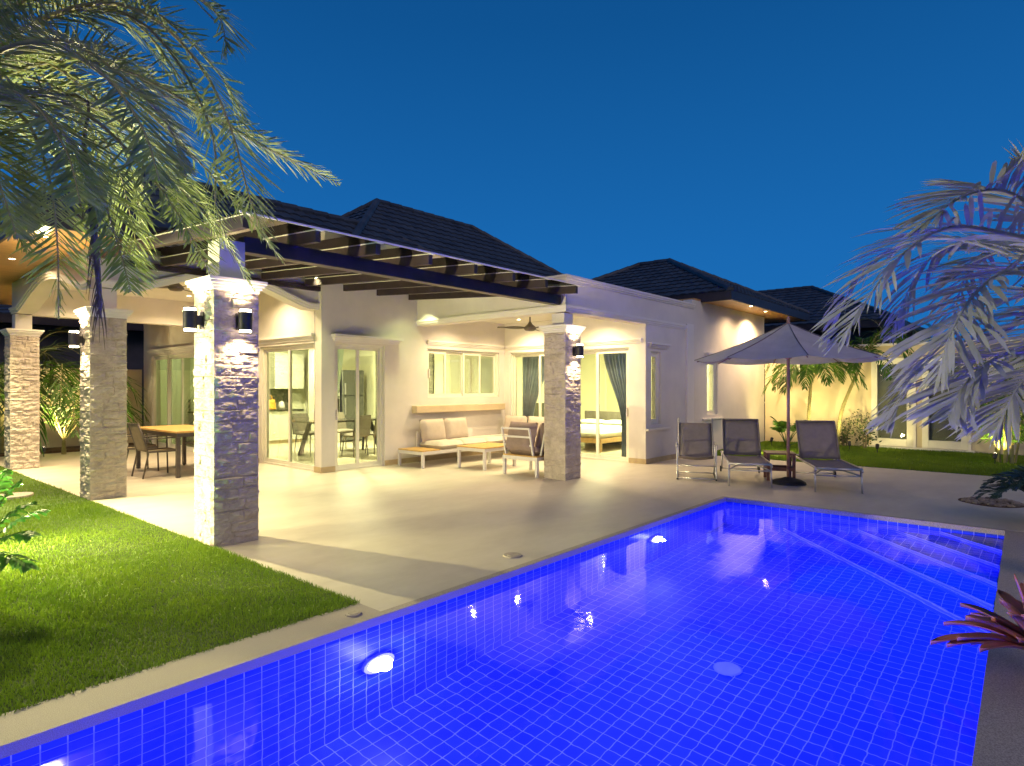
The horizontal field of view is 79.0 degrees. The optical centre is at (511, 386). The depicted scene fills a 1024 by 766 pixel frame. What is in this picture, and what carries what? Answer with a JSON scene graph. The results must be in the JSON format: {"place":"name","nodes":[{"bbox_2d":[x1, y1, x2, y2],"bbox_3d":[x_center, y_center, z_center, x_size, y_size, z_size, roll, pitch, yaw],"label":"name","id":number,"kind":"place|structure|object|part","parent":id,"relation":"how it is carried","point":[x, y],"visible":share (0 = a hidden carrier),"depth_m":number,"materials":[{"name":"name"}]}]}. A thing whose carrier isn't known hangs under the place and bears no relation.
{"place":"outdoors","nodes":[
{"label":"outdoors","id":0,"kind":"place"},
{"bbox_2d":[0,466,359,715],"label":"lawn","id":1,"kind":"structure","parent":0,"point":[11,508],"depth_m":4.33,"materials":[{"name":"plant"}]},
{"bbox_2d":[0,492,33,499],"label":"stepping stone","id":2,"kind":"object","parent":1,"relation":"on","point":[21,494],"visible":0.76,"depth_m":8.37,"materials":[{"name":"beige stone"}]},
{"bbox_2d":[0,468,49,573],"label":"garden fern","id":3,"kind":"object","parent":1,"relation":"on","point":[16,562],"visible":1,"depth_m":4.17,"materials":[{"name":"green plant"}]},
{"bbox_2d":[0,368,141,447],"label":"boundary wall","id":4,"kind":"structure","parent":1,"relation":"on","point":[54,439],"depth_m":15.18,"materials":[{"name":"paint"}]},
{"bbox_2d":[0,304,143,434],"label":"neighbour house","id":5,"kind":"structure","parent":1,"relation":"on","point":[135,346],"depth_m":17.78,"materials":[{"name":"tile"}]},
{"bbox_2d":[0,443,155,456],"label":"planting bed","id":6,"kind":"object","parent":1,"relation":"on","point":[59,449],"visible":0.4,"depth_m":14.36,"materials":[{"name":"soil"}]},
{"bbox_2d":[0,326,79,452],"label":"garden palm","id":7,"kind":"object","parent":6,"relation":"on","point":[49,350],"visible":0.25,"depth_m":13.45,"materials":[{"name":"green plant"}]},
{"bbox_2d":[0,0,341,346],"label":"date palm","id":8,"kind":"object","parent":1,"relation":"on","point":[18,98],"visible":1,"depth_m":3.41,"materials":[{"name":"green plant"}]},
{"bbox_2d":[0,503,1003,765],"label":"water","id":9,"kind":"structure","parent":0,"point":[732,635],"depth_m":3.41,"materials":[{"name":"blue liquid"}]},
{"bbox_2d":[0,501,1003,763],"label":"pool basin","id":10,"kind":"object","parent":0,"point":[68,737],"visible":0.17,"depth_m":3.83,"materials":[{"name":"blue tile"}]},
{"bbox_2d":[0,446,1023,610],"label":"patio deck","id":11,"kind":"structure","parent":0,"point":[381,538],"depth_m":7.91,"materials":[{"name":"stone"}]},
{"bbox_2d":[0,314,44,469],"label":"stone column","id":12,"kind":"structure","parent":11,"relation":"on","point":[22,397],"depth_m":11.34,"materials":[{"name":"stone"}]},
{"bbox_2d":[0,360,151,453],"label":"garden palm","id":13,"kind":"object","parent":11,"relation":"on","point":[62,411],"visible":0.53,"depth_m":13.11,"materials":[{"name":"green plant"}]},
{"bbox_2d":[73,288,133,500],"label":"stone column","id":14,"kind":"structure","parent":11,"relation":"on","point":[103,423],"depth_m":8.33,"materials":[{"name":"stone"}]},
{"bbox_2d":[68,330,84,348],"bbox_3d":[-5.792,-0.630,8.258,0.124,0.244,0.177,0,0,41],"label":"wall lamp","id":15,"kind":"object","parent":14,"relation":"attached to","point":[75,339],"visible":1,"depth_m":8.20,"materials":[{"name":"metal"}]},
{"bbox_2d":[127,433,158,470],"bbox_3d":[-6.695,1.049,10.991,0.545,0.907,0.657,0,0,41],"label":"patio chair","id":16,"kind":"object","parent":11,"relation":"on","point":[130,447],"visible":0.14,"depth_m":11.05,"materials":[{"name":"brown metal"}]},
{"bbox_2d":[127,423,174,478],"bbox_3d":[-6.024,1.049,10.438,0.545,0.907,0.657,0,0,41],"label":"patio chair","id":17,"kind":"object","parent":11,"relation":"on","point":[138,439],"visible":0.81,"depth_m":10.31,"materials":[{"name":"brown metal"}]},
{"bbox_2d":[136,425,193,477],"bbox_3d":[-5.921,1.117,11.123,1.900,0.765,0.902,0,0,41],"label":"patio table","id":18,"kind":"object","parent":11,"relation":"on","point":[177,432],"visible":0.57,"depth_m":10.62,"materials":[{"name":"brown wood"}]},
{"bbox_2d":[183,437,193,464],"bbox_3d":[-5.872,1.049,11.944,0.545,0.907,0.657,0,0,41],"label":"patio chair","id":19,"kind":"object","parent":11,"relation":"on","point":[191,442],"visible":0.03,"depth_m":11.86,"materials":[{"name":"brown metal"}]},
{"bbox_2d":[185,238,267,546],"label":"stone column","id":20,"kind":"structure","parent":11,"relation":"on","point":[226,425],"depth_m":5.92,"materials":[{"name":"stone"}]},
{"bbox_2d":[183,306,203,332],"bbox_3d":[-3.006,-0.630,5.853,0.124,0.244,0.177,0,0,41],"label":"wall lamp","id":21,"kind":"object","parent":20,"relation":"attached to","point":[192,319],"visible":1,"depth_m":5.79,"materials":[{"name":"metal"}]},
{"bbox_2d":[236,308,251,333],"bbox_3d":[-2.543,-0.620,5.894,0.177,0.244,0.124,0,0,41],"label":"wall lamp","id":22,"kind":"object","parent":20,"relation":"attached to","point":[243,320],"visible":1,"depth_m":5.83,"materials":[{"name":"metal"}]},
{"bbox_2d":[0,168,809,472],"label":"villa","id":23,"kind":"object","parent":11,"relation":"on","point":[663,324],"visible":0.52,"depth_m":12.52,"materials":[{"name":"paint"}]},
{"bbox_2d":[154,353,193,451],"bbox_3d":[-8.174,0.360,15.094,2.600,2.280,0.130,0,0,41],"label":"sliding door","id":24,"kind":"structure","parent":23,"relation":"in","point":[173,374],"depth_m":15.22,"materials":[{"name":"clear glass"}]},
{"bbox_2d":[159,283,192,292],"bbox_3d":[-5.594,-1.740,10.572,1.117,0.240,1.141,0,0,18],"label":"ceiling fan","id":25,"kind":"object","parent":23,"relation":"hanging from","point":[178,287],"visible":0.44,"depth_m":10.45,"materials":[{"name":"brown metal"}]},
{"bbox_2d":[262,343,313,470],"bbox_3d":[-4.169,0.360,11.637,1.980,2.280,0.130,0,0,41],"label":"sliding door","id":26,"kind":"structure","parent":23,"relation":"in","point":[287,370],"depth_m":11.62,"materials":[{"name":"white glass"}]},
{"bbox_2d":[338,386,339,441],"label":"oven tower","id":27,"kind":"structure","parent":23,"relation":"on","point":[339,411],"depth_m":16.61,"materials":[{"name":"metal"}]},
{"bbox_2d":[338,349,343,392],"bbox_3d":[-3.217,0.285,11.363,0.054,2.370,0.320,0,0,41],"label":"curtain","id":28,"kind":"object","parent":23,"relation":"hanging from","point":[340,356],"visible":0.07,"depth_m":11.42,"materials":[{"name":"white fabric"}]},
{"bbox_2d":[99,210,584,304],"bbox_3d":[-2.204,-1.589,9.016,4.150,0.518,5.530,0,0,41],"label":"pergola","id":29,"kind":"object","parent":23,"relation":"attached to","point":[314,257],"visible":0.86,"depth_m":7.99,"materials":[{"name":"wood"}]},
{"bbox_2d":[338,412,354,450],"bbox_3d":[-4.033,1.049,14.710,0.570,0.881,0.460,0,0,41],"label":"dining chair","id":30,"kind":"object","parent":23,"relation":"on","point":[342,427],"visible":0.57,"depth_m":14.85,"materials":[{"name":"grey fabric"}]},
{"bbox_2d":[340,370,363,440],"bbox_3d":[-4.544,0.505,17.053,0.735,1.910,0.680,0,0,41],"label":"refrigerator","id":31,"kind":"object","parent":23,"relation":"on","point":[347,394],"visible":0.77,"depth_m":16.76,"materials":[{"name":"grey metal"}]},
{"bbox_3d":[-4.309,0.845,16.850,0.045,1.190,0.680,0,0,41],"label":"door","id":32,"kind":"part","parent":31,"relation":"part of","materials":[{"name":"silver metal"}]},
{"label":"door","id":33,"kind":"part","parent":31,"relation":"part of","materials":[{"name":"silver metal"}]},
{"bbox_2d":[341,415,370,456],"bbox_3d":[-3.344,1.049,13.397,0.570,0.881,0.460,0,0,35],"label":"dining chair","id":34,"kind":"object","parent":23,"relation":"on","point":[364,425],"visible":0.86,"depth_m":13.28,"materials":[{"name":"brown fabric"}]},
{"bbox_2d":[338,418,376,449],"bbox_3d":[-3.819,1.114,13.864,0.840,0.773,1.900,0,0,41],"label":"dining table","id":35,"kind":"object","parent":23,"relation":"on","point":[352,420],"visible":0.1,"depth_m":14.26,"materials":[{"name":"wood"}]},
{"bbox_2d":[335,343,382,470],"bbox_3d":[-2.841,0.360,11.455,0.130,2.280,1.090,0,0,41],"label":"sliding door","id":36,"kind":"structure","parent":23,"relation":"in","point":[379,462],"depth_m":11.44,"materials":[{"name":"white glass"}]},
{"bbox_2d":[365,417,376,454],"bbox_3d":[-2.960,1.049,13.841,0.460,0.881,0.570,0,0,-43],"label":"dining chair","id":37,"kind":"object","parent":23,"relation":"on","point":[374,433],"visible":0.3,"depth_m":13.61,"materials":[{"name":"brown fabric"}]},
{"bbox_2d":[446,360,450,393],"bbox_3d":[-1.335,0.420,15.135,0.920,2.160,0.029,0,0,41],"label":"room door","id":38,"kind":"structure","parent":23,"relation":"in","point":[448,369],"depth_m":15.33,"materials":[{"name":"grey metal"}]},
{"bbox_2d":[428,349,497,397],"bbox_3d":[-1.067,-0.275,13.510,0.130,1.010,2.180,0,0,41],"label":"window","id":39,"kind":"structure","parent":23,"relation":"in","point":[473,374],"depth_m":13.66,"materials":[{"name":"white glass"}]},
{"bbox_2d":[497,317,538,330],"bbox_3d":[0.472,-1.280,12.401,1.117,0.340,1.141,0,0,35],"label":"ceiling fan","id":40,"kind":"object","parent":23,"relation":"hanging from","point":[529,326],"visible":0.73,"depth_m":12.31,"materials":[{"name":"brown metal"}]},
{"bbox_2d":[522,356,543,421],"bbox_3d":[0.561,0.285,14.232,0.850,2.370,0.081,0,0,41],"label":"curtain","id":41,"kind":"object","parent":23,"relation":"hanging from","point":[530,381],"visible":0.46,"depth_m":14.33,"materials":[{"name":"grey fabric"}]},
{"bbox_2d":[534,403,543,416],"bbox_3d":[0.789,0.938,14.841,0.800,1.100,0.300,0,0,41],"label":"cabinet","id":42,"kind":"object","parent":23,"relation":"on","point":[536,412],"depth_m":14.95,"materials":[{"name":"white wood"}]},
{"bbox_2d":[512,348,628,461],"bbox_3d":[1.189,0.360,13.353,3.110,2.280,0.130,0,0,41],"label":"sliding door","id":43,"kind":"structure","parent":23,"relation":"in","point":[610,350],"depth_m":12.83,"materials":[{"name":"white glass"}]},
{"bbox_2d":[581,411,621,451],"bbox_3d":[2.018,1.063,15.346,1.800,0.850,1.970,0,0,41],"label":"bed","id":44,"kind":"object","parent":23,"relation":"on","point":[610,428],"visible":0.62,"depth_m":14.84,"materials":[{"name":"white fabric"}]},
{"bbox_2d":[604,364,619,411],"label":"wall","id":45,"kind":"structure","parent":23,"relation":"in","point":[610,401],"depth_m":17.97,"materials":[{"name":"yellow paint"}]},
{"bbox_2d":[603,353,625,456],"bbox_3d":[2.188,0.285,12.827,0.750,2.370,0.081,0,0,41],"label":"curtain","id":46,"kind":"object","parent":23,"relation":"hanging from","point":[615,363],"visible":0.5,"depth_m":12.79,"materials":[{"name":"grey fabric"}]},
{"bbox_2d":[651,351,658,423],"bbox_3d":[2.789,0.020,12.414,0.100,1.440,0.400,0,0,41],"label":"window","id":47,"kind":"structure","parent":23,"relation":"in","point":[654,355],"depth_m":12.46,"materials":[{"name":"clear glass"}]},
{"bbox_2d":[707,363,714,414],"bbox_3d":[4.591,0.015,14.532,0.100,1.270,0.600,0,0,41],"label":"window","id":48,"kind":"structure","parent":23,"relation":"in","point":[710,367],"depth_m":14.58,"materials":[{"name":"clear glass"}]},
{"bbox_2d":[398,415,543,468],"bbox_3d":[-0.396,1.073,12.396,2.000,0.855,3.150,0,0,41],"label":"corner sofa","id":49,"kind":"object","parent":11,"relation":"on","point":[440,436],"visible":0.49,"depth_m":12.37,"materials":[{"name":"beige fabric"}]},
{"bbox_2d":[456,442,515,470],"bbox_3d":[-0.469,1.298,11.669,0.720,0.405,0.894,0,0,41],"label":"coffee table","id":50,"kind":"object","parent":11,"relation":"on","point":[488,447],"visible":0.86,"depth_m":11.46,"materials":[{"name":"brown wood"}]},
{"bbox_2d":[503,552,521,557],"bbox_3d":[0.006,1.494,5.517,0.170,0.013,0.170,0,0,41],"label":"deck lid","id":51,"kind":"object","parent":11,"relation":"on","point":[512,555],"visible":1,"depth_m":5.49,"materials":[{"name":"white metal"}]},
{"bbox_2d":[501,421,543,477],"bbox_3d":[0.377,1.051,10.695,0.835,0.898,0.835,0,0,41],"label":"lounge chair","id":52,"kind":"object","parent":11,"relation":"on","point":[520,443],"visible":0.66,"depth_m":10.43,"materials":[{"name":"beige fabric"}]},
{"bbox_2d":[539,313,585,480],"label":"stone column","id":53,"kind":"structure","parent":11,"relation":"on","point":[562,407],"depth_m":10.07,"materials":[{"name":"stone"}]},
{"bbox_2d":[573,343,583,357],"bbox_3d":[1.073,-0.580,10.038,0.177,0.244,0.124,0,0,41],"label":"wall lamp","id":54,"kind":"object","parent":53,"relation":"attached to","point":[578,350],"visible":1,"depth_m":9.97,"materials":[{"name":"metal"}]},
{"bbox_2d":[676,418,717,480],"bbox_3d":[3.080,1.021,10.399,0.648,0.956,0.996,0,0,15],"label":"folding chair","id":55,"kind":"object","parent":11,"relation":"on","point":[695,441],"visible":1,"depth_m":10.63,"materials":[{"name":"grey fabric"}]},
{"bbox_2d":[720,418,772,486],"bbox_3d":[3.816,1.030,10.215,0.660,0.944,1.899,0,0,15],"label":"sun lounger","id":56,"kind":"object","parent":11,"relation":"on","point":[741,436],"visible":1,"depth_m":10.63,"materials":[{"name":"grey fabric"}]},
{"bbox_2d":[763,450,795,480],"bbox_3d":[4.330,1.278,10.067,0.440,0.445,0.440,0,0,15],"label":"side table","id":57,"kind":"object","parent":11,"relation":"on","point":[767,454],"visible":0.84,"depth_m":9.91,"materials":[{"name":"brown wood"}]},
{"bbox_2d":[694,316,888,485],"bbox_3d":[4.284,0.200,9.631,2.665,2.600,2.665,0,0,41],"label":"parasol","id":58,"kind":"object","parent":11,"relation":"on","point":[788,343],"visible":0.96,"depth_m":9.32,"materials":[{"name":"beige fabric"}]},
{"bbox_2d":[795,420,863,493],"bbox_3d":[4.856,1.030,9.660,0.660,0.944,1.899,0,0,15],"label":"sun lounger","id":59,"kind":"object","parent":11,"relation":"on","point":[817,439],"visible":0.88,"depth_m":10.06,"materials":[{"name":"grey fabric"}]},
{"bbox_2d":[958,496,1023,507],"bbox_3d":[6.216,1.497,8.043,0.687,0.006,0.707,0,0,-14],"label":"pebble bed","id":60,"kind":"object","parent":11,"relation":"on","point":[980,504],"visible":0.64,"depth_m":7.82,"materials":[{"name":"grey gravel"}]},
{"bbox_2d":[973,465,1023,498],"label":"cycad","id":61,"kind":"object","parent":60,"relation":"on","point":[1013,477],"visible":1,"depth_m":6.73,"materials":[{"name":"green plant"}]},
{"bbox_2d":[0,0,1023,341],"label":"sky","id":62,"kind":"structure","parent":0,"point":[748,143],"materials":[{"name":"blue"}]},
{"bbox_2d":[759,285,930,427],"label":"neighbour house","id":63,"kind":"structure","parent":0,"point":[810,298],"depth_m":21.59,"materials":[{"name":"tile"}]},
{"bbox_2d":[717,441,1023,476],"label":"side lawn","id":64,"kind":"structure","parent":0,"point":[904,458],"depth_m":12.45,"materials":[{"name":"plant"}]},
{"bbox_2d":[770,416,796,446],"bbox_3d":[6.914,1.110,15.254,1.157,0.760,1.468,0,0,41],"label":"broadleaf plant","id":65,"kind":"object","parent":64,"relation":"on","point":[780,426],"visible":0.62,"depth_m":15.20,"materials":[{"name":"green plant"}]},
{"bbox_2d":[761,362,866,419],"bbox_3d":[7.476,0.244,15.705,2.149,2.514,2.202,0,0,9],"label":"garden palm","id":66,"kind":"object","parent":64,"relation":"on","point":[808,370],"visible":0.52,"depth_m":15.13,"materials":[{"name":"green plant"}]},
{"bbox_2d":[836,418,859,446],"bbox_3d":[8.285,1.137,15.447,0.634,0.730,0.487,0,0,-32],"label":"shrub","id":67,"kind":"object","parent":64,"relation":"on","point":[843,440],"visible":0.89,"depth_m":15.36,"materials":[{"name":"green plant"}]},
{"bbox_2d":[817,327,913,446],"bbox_3d":[8.617,0.041,15.285,2.323,2.928,2.305,0,0,41],"label":"garden palm","id":68,"kind":"object","parent":64,"relation":"on","point":[870,348],"visible":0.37,"depth_m":15.00,"materials":[{"name":"green plant"}]},
{"bbox_2d":[851,409,880,447],"bbox_3d":[8.558,1.024,15.038,0.680,0.960,0.818,0,0,18],"label":"shrub","id":69,"kind":"object","parent":64,"relation":"on","point":[866,437],"visible":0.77,"depth_m":14.95,"materials":[{"name":"green plant"}]},
{"bbox_2d":[951,352,1023,463],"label":"clumping palm","id":70,"kind":"object","parent":64,"relation":"on","point":[1012,459],"visible":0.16,"depth_m":12.10,"materials":[{"name":"green plant"}]},
{"bbox_2d":[993,453,997,463],"bbox_3d":[9.380,1.389,12.054,0.081,0.221,0.101,0,0,41],"label":"garden spotlight","id":71,"kind":"object","parent":64,"relation":"on","point":[995,455],"visible":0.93,"depth_m":12.03,"materials":[{"name":"black metal"}]},
{"bbox_2d":[726,497,1023,765],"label":"pool side paving","id":72,"kind":"structure","parent":0,"point":[999,739],"depth_m":3.23,"materials":[{"name":"grey stone"}]},
{"bbox_2d":[808,139,1023,453],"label":"silver palm","id":73,"kind":"object","parent":72,"relation":"on","point":[997,239],"visible":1,"depth_m":4.28,"materials":[{"name":"green plant"}]},
{"bbox_2d":[930,573,1023,652],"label":"bromeliad","id":74,"kind":"object","parent":72,"relation":"on","point":[1009,634],"visible":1,"depth_m":3.21,"materials":[{"name":"red plant"}]},
{"bbox_3d":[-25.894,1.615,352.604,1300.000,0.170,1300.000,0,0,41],"label":"ground","id":75,"kind":"structure","parent":0,"visible":0},
{"bbox_2d":[0,496,725,758],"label":"pool coping","id":76,"kind":"object","parent":75,"relation":"on","point":[32,726],"visible":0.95,"depth_m":3.34,"materials":[{"name":"beige stone"}]},
{"bbox_2d":[345,610,361,616],"bbox_3d":[-1.044,1.490,4.085,0.110,0.013,0.110,0,0,41],"label":"deck lid","id":77,"kind":"object","parent":76,"relation":"on","point":[353,613],"visible":1,"depth_m":4.07,"materials":[{"name":"white metal"}]},
{"bbox_2d":[851,314,930,344],"bbox_3d":[10.743,-0.243,17.527,2.236,3.487,2.363,0,0,-8],"label":"garden palm","id":78,"kind":"object","parent":75,"relation":"on","point":[913,331],"visible":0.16,"depth_m":17.30,"materials":[{"name":"green plant"}]},
{"bbox_2d":[765,339,1023,454],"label":"garden wall","id":79,"kind":"structure","parent":75,"relation":"on","point":[826,402],"depth_m":15.39,"materials":[{"name":"paint"}]},
{"bbox_2d":[871,358,915,447],"bbox_3d":[9.291,0.360,15.125,0.940,2.280,0.180,0,0,41],"label":"door","id":80,"kind":"structure","parent":79,"relation":"in","point":[905,432],"depth_m":15.21,"materials":[{"name":"white glass"}]},
{"bbox_2d":[922,353,970,450],"bbox_3d":[10.105,0.360,14.445,0.943,2.280,0.157,0,0,42],"label":"door","id":81,"kind":"structure","parent":79,"relation":"in","point":[931,435],"depth_m":14.54,"materials":[{"name":"white glass"}]}
]}

